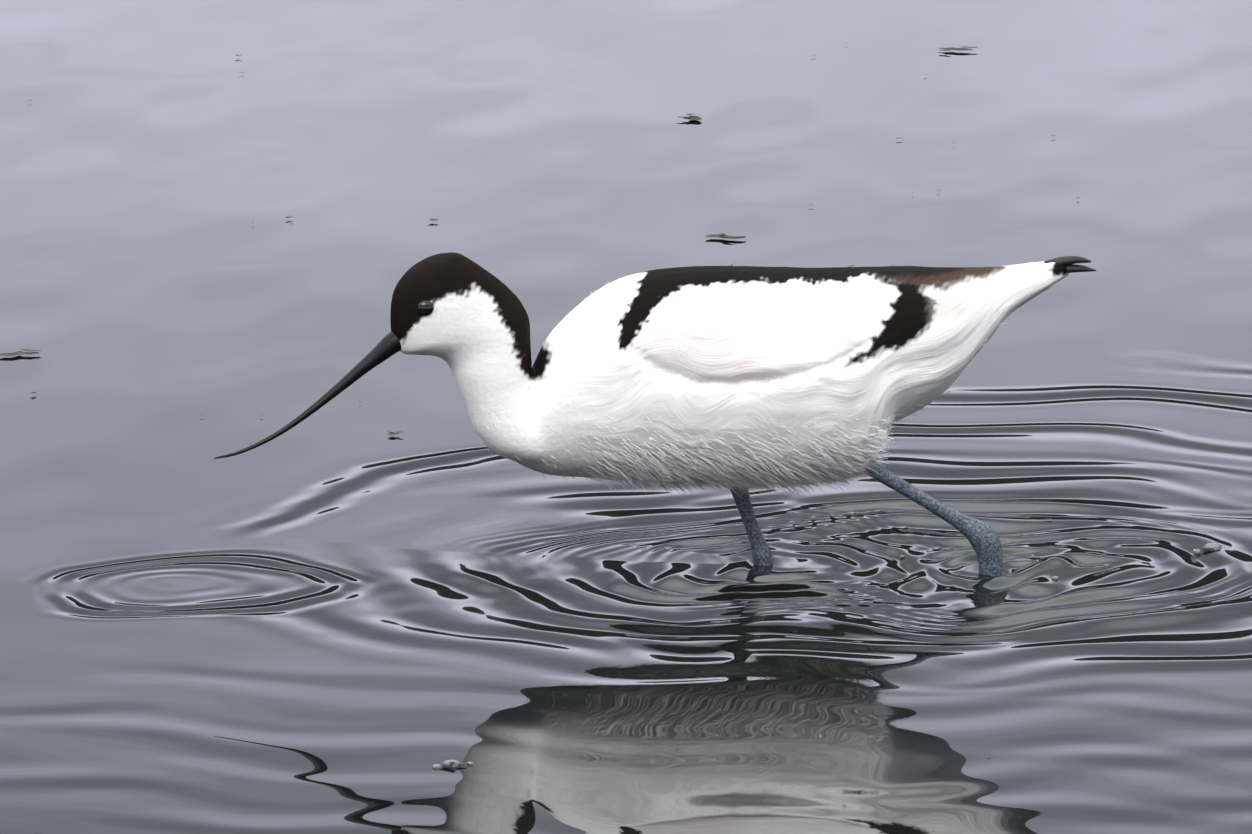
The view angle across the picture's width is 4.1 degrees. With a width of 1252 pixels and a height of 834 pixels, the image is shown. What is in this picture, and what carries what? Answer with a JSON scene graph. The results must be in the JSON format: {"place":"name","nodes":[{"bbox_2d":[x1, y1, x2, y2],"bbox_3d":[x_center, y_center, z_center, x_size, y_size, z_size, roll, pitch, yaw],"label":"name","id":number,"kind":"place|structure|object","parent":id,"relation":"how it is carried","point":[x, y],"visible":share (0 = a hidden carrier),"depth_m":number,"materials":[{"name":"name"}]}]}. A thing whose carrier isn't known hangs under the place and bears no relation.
{"place":"outdoors","nodes":[
{"label":"outdoors","id":0,"kind":"place"},
{"bbox_2d":[0,0,1251,833],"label":"water","id":1,"kind":"structure","parent":0,"point":[345,612],"depth_m":8.27,"materials":[{"name":"grey liquid"}]},
{"bbox_2d":[0,46,1219,827],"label":"floating debris","id":2,"kind":"object","parent":1,"relation":"on","point":[962,48],"visible":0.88,"depth_m":8.81,"materials":[{"name":"black"}]},
{"bbox_2d":[214,252,1095,576],"bbox_3d":[0.014,0.031,7.965,0.412,0.222,0.095,-2,11,-11],"label":"bird","id":3,"kind":"object","parent":1,"relation":"on","point":[740,382],"visible":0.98,"depth_m":7.93,"materials":[{"name":"white"}]},
{"bbox_2d":[432,528,1221,767],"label":"floating bubbles","id":4,"kind":"object","parent":1,"relation":"on","point":[1213,545],"visible":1,"depth_m":7.97,"materials":[{"name":"grey"}]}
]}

